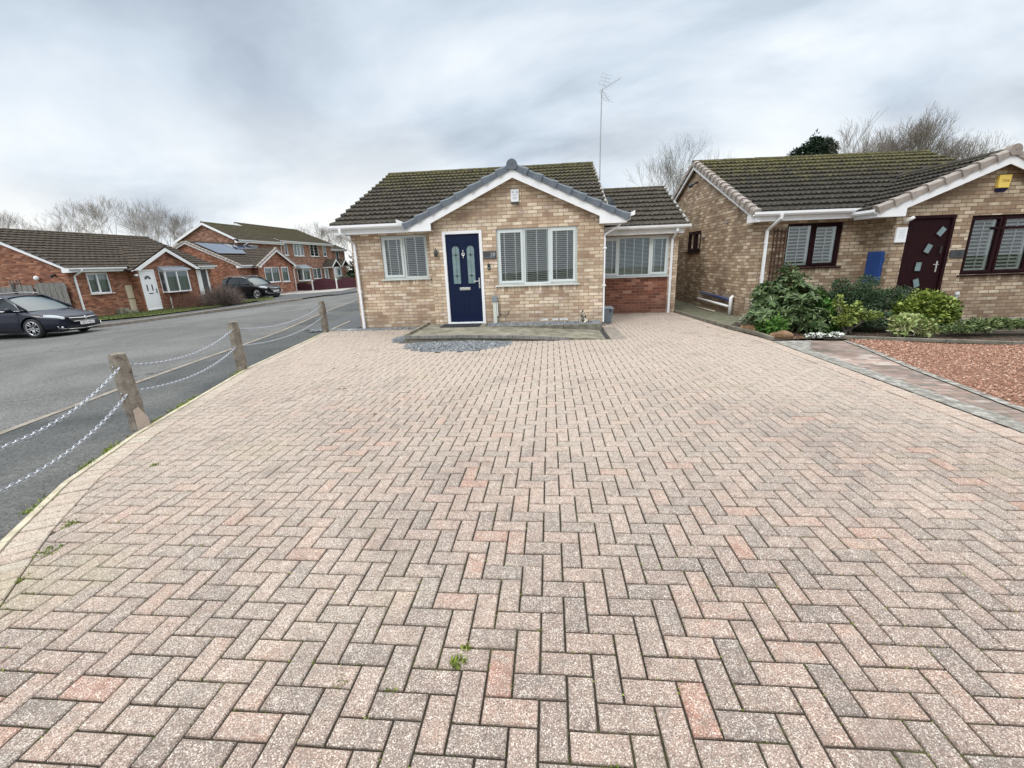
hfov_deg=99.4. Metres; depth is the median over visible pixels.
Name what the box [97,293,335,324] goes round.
pavement
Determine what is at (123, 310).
stone trough
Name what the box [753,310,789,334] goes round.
shrub
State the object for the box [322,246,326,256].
window
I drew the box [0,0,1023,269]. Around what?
sky
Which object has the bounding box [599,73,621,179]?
tv aerial
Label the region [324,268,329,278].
door
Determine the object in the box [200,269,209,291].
side door panel
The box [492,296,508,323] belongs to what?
outdoor socket post
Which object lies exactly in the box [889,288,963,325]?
shrub
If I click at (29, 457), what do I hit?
pavement
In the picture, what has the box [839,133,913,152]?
bare tree
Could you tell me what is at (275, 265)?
bungalow
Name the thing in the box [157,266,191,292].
bow window
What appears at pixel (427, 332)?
entrance ramp
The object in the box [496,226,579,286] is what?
window
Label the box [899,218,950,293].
door
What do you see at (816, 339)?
ground
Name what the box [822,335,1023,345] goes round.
bed kerb
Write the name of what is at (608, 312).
recycling bin
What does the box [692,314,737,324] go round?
side path front
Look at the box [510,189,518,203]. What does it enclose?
alarm box
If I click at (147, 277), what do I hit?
door
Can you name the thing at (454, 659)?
joint weeds
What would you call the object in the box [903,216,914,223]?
security light
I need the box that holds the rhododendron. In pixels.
[742,260,836,332]
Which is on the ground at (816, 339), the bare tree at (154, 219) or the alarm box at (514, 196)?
the bare tree at (154, 219)
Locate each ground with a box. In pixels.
[1,295,1023,434]
[305,313,510,351]
[731,321,1023,344]
[853,341,1023,405]
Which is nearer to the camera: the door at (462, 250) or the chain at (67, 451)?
the chain at (67, 451)
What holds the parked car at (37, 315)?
on the road at (48, 372)
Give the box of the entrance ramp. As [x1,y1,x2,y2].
[404,322,604,342]
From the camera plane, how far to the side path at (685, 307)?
12.15 m
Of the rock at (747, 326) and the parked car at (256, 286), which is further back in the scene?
the parked car at (256, 286)
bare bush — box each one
[162,288,212,309]
[198,282,247,307]
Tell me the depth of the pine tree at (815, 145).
29.05 m
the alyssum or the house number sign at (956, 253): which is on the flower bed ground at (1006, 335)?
the alyssum
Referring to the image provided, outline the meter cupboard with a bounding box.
[863,251,884,283]
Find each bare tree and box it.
[0,210,36,229]
[16,201,106,233]
[49,195,156,234]
[111,205,187,245]
[116,196,198,246]
[117,207,200,246]
[294,220,332,242]
[316,230,349,253]
[328,230,352,256]
[624,131,731,195]
[656,171,681,193]
[823,107,900,153]
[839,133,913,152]
[849,102,974,154]
[922,131,1017,159]
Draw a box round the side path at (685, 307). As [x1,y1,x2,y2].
[674,300,739,318]
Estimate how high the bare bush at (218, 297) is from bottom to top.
1.637 m
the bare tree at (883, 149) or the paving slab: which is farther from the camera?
the bare tree at (883, 149)
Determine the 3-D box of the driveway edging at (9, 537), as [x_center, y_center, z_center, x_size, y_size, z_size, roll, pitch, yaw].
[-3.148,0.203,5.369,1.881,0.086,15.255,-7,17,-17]
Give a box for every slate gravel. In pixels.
[307,327,417,331]
[391,335,512,351]
[486,320,601,325]
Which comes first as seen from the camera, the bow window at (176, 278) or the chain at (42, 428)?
the chain at (42, 428)
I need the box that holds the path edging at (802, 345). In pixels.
[774,340,1023,431]
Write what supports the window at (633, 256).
in the bungalow at (566, 241)
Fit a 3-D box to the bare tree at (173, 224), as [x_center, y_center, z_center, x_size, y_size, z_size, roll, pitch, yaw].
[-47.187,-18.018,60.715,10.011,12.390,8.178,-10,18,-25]
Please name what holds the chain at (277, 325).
attached to the chain post at (239, 356)
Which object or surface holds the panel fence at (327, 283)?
on the ground at (816, 339)
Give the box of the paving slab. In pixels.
[602,327,625,339]
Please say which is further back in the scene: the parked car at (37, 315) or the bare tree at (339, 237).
the bare tree at (339, 237)
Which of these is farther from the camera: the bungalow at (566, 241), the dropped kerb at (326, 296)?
the dropped kerb at (326, 296)
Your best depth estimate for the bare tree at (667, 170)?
22.13 m
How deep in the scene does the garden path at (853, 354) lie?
5.39 m
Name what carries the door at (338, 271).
in the terraced house at (337, 253)
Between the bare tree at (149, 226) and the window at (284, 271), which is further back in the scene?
the bare tree at (149, 226)
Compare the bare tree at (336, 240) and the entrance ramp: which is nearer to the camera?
the entrance ramp
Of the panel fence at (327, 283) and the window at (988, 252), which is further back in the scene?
the panel fence at (327, 283)
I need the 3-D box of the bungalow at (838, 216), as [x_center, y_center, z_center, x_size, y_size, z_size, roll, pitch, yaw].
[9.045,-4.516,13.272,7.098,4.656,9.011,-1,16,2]
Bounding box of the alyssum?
[798,331,845,337]
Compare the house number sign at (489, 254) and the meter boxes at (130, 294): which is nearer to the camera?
the house number sign at (489, 254)
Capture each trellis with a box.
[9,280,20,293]
[768,228,787,286]
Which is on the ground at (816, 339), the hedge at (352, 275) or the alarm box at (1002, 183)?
the hedge at (352, 275)
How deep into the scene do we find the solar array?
35.75 m
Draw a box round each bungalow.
[0,228,216,320]
[172,240,297,292]
[327,158,691,328]
[672,143,1023,321]
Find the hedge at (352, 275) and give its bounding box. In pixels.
[333,273,354,279]
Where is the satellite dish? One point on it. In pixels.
(610, 200)
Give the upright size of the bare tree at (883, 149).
9.956 m
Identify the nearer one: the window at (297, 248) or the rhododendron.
the rhododendron
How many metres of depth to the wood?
71.23 m
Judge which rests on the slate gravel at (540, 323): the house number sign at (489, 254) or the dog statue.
the dog statue
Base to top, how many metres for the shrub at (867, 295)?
1.124 m
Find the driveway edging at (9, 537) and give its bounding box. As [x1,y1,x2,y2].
[0,321,349,552]
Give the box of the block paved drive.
[280,287,355,294]
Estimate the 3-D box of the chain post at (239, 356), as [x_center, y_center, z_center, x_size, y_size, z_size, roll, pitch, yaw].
[-4.310,-0.539,6.830,0.138,0.880,0.144,3,17,19]
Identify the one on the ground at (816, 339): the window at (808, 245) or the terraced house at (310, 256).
the terraced house at (310, 256)
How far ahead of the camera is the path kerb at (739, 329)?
8.99 m
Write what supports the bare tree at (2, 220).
on the ground at (816, 339)
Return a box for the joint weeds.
[0,335,1021,767]
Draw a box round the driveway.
[0,312,1023,767]
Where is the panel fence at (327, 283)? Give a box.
[296,277,356,290]
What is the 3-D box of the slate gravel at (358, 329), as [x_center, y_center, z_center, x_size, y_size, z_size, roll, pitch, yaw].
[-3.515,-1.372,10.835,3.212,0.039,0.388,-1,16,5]
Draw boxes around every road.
[0,292,357,430]
[241,289,356,300]
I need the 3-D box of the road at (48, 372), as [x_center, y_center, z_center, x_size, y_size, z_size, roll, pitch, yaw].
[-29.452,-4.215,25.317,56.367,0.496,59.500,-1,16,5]
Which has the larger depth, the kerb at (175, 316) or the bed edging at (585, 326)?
the kerb at (175, 316)
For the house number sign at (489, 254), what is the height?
0.165 m
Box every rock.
[740,324,756,330]
[769,330,793,338]
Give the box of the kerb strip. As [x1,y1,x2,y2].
[0,300,355,434]
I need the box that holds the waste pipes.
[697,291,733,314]
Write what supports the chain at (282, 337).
attached to the chain post at (239, 356)
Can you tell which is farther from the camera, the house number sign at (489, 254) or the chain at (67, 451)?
the house number sign at (489, 254)
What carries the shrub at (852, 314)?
on the flower bed ground at (1006, 335)
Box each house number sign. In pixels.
[483,251,495,258]
[949,250,964,257]
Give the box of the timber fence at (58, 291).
[0,282,71,307]
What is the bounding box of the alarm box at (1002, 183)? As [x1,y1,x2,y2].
[994,174,1012,191]
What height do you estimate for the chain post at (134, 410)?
0.890 m
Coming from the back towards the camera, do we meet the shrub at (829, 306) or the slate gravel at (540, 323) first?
the slate gravel at (540, 323)
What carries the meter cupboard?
attached to the bungalow at (838, 216)
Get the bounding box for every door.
[139,271,160,308]
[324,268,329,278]
[334,267,342,279]
[445,233,482,321]
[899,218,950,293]
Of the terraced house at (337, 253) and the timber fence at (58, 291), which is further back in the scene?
the terraced house at (337, 253)
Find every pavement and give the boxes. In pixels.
[0,300,359,540]
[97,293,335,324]
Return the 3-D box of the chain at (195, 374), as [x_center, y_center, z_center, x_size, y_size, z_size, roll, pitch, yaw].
[-4.072,-0.191,5.612,0.025,0.142,2.440,-5,16,-9]
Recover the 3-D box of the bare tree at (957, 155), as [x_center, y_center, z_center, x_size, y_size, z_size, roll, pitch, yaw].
[31.619,-13.431,32.245,7.854,10.079,6.960,-7,17,-18]
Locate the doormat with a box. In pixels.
[440,323,481,327]
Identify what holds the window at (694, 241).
in the bungalow at (838, 216)
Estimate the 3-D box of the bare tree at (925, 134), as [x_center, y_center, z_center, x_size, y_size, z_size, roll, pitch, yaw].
[27.858,-13.607,31.362,7.326,11.199,8.268,-1,16,5]
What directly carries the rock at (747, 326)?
on the flower bed ground at (1006, 335)
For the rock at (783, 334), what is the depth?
7.71 m
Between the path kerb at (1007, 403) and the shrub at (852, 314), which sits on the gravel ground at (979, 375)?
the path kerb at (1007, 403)
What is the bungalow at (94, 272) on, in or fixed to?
on the ground at (816, 339)
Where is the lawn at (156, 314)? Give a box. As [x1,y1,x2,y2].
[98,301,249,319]
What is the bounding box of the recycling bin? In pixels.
[602,306,613,322]
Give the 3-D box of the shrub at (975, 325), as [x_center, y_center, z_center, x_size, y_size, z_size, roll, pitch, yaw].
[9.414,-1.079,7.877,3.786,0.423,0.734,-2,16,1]
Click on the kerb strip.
(42, 417)
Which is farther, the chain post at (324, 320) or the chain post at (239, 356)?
the chain post at (324, 320)
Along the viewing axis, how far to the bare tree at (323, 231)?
63.98 m
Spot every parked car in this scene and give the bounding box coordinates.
[0,292,100,337]
[221,275,281,298]
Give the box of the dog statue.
[578,310,588,322]
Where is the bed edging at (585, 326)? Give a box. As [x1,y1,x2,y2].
[485,324,601,330]
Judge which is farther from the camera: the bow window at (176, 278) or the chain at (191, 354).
the bow window at (176, 278)
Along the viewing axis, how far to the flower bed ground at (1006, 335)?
7.98 m
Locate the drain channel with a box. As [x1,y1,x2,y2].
[600,330,609,338]
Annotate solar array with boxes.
[196,243,255,253]
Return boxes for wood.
[346,255,352,271]
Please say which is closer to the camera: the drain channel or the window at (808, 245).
the drain channel
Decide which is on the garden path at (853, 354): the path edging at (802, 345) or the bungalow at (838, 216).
the path edging at (802, 345)
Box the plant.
[256,296,274,300]
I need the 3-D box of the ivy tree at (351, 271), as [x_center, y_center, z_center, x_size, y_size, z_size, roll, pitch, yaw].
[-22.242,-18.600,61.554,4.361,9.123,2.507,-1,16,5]
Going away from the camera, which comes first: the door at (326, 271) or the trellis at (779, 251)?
the trellis at (779, 251)
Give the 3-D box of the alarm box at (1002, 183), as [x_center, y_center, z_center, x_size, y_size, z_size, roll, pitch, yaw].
[10.054,-4.108,8.893,0.249,0.320,0.073,-1,16,2]
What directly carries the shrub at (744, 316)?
on the flower bed ground at (1006, 335)
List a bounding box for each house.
[172,221,283,250]
[232,222,340,283]
[316,237,349,279]
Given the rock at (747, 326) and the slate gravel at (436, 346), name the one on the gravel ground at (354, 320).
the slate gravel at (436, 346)
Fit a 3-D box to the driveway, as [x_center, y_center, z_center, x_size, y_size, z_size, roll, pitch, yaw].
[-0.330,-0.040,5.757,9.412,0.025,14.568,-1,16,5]
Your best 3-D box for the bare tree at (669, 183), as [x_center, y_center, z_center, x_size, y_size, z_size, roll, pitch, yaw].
[9.056,-8.553,23.467,4.070,6.347,3.024,-2,16,1]
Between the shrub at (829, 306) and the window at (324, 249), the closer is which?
the shrub at (829, 306)
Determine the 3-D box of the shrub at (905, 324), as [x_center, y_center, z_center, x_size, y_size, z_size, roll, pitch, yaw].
[7.122,-1.049,7.727,0.844,0.466,0.529,-1,16,5]
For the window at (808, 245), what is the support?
in the bungalow at (838, 216)
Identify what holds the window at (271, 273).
in the bungalow at (275, 265)
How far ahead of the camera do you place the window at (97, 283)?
21.18 m
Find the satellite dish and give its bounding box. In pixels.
[606,197,614,205]
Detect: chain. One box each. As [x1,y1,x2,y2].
[0,367,119,450]
[0,394,127,492]
[130,330,231,365]
[138,347,235,390]
[240,306,320,329]
[243,317,322,345]
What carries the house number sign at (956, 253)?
attached to the bungalow at (838, 216)
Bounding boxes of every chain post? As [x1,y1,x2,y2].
[108,352,149,430]
[227,321,247,370]
[318,301,328,332]
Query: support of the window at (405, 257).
in the bungalow at (566, 241)
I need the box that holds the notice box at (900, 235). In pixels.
[893,227,907,242]
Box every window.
[85,272,115,294]
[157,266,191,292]
[264,267,280,282]
[281,267,291,281]
[293,244,305,256]
[296,265,312,280]
[309,245,319,256]
[312,268,321,278]
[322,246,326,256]
[380,234,430,280]
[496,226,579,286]
[603,235,669,277]
[685,230,701,252]
[781,222,842,268]
[935,214,1023,276]
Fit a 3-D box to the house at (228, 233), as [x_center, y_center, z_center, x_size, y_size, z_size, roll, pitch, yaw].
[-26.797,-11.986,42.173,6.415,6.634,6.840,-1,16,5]
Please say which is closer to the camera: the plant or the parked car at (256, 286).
the plant
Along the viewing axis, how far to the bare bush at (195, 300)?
24.71 m
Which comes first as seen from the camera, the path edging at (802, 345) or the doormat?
the path edging at (802, 345)
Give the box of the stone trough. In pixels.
[115,308,138,313]
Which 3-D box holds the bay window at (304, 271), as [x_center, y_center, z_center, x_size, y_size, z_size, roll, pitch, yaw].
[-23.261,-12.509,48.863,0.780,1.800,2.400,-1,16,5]
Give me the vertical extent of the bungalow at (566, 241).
4.461 m
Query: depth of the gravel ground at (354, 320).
11.70 m
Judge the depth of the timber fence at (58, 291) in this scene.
19.89 m
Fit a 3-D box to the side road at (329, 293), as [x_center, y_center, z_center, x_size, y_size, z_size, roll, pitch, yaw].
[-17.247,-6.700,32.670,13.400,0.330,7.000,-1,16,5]
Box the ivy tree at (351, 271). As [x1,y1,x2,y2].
[347,256,354,275]
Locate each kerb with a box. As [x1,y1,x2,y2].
[91,298,302,327]
[303,292,353,299]
[673,309,774,341]
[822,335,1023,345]
[843,340,1023,410]
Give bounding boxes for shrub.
[737,312,757,324]
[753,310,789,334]
[807,287,850,332]
[813,273,918,332]
[830,294,883,333]
[885,312,941,336]
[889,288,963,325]
[938,316,1023,333]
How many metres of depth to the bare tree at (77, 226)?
64.98 m
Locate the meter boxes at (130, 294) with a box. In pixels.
[124,285,137,309]
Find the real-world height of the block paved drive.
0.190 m
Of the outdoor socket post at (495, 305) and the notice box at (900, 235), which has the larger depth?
the outdoor socket post at (495, 305)
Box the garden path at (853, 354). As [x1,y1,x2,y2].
[810,341,1023,422]
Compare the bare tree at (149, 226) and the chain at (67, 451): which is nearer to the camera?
the chain at (67, 451)
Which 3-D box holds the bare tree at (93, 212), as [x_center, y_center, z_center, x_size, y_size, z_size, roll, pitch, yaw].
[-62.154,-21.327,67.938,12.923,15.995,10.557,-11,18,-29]
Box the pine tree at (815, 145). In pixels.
[787,129,839,155]
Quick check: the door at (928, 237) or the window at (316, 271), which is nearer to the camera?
the door at (928, 237)

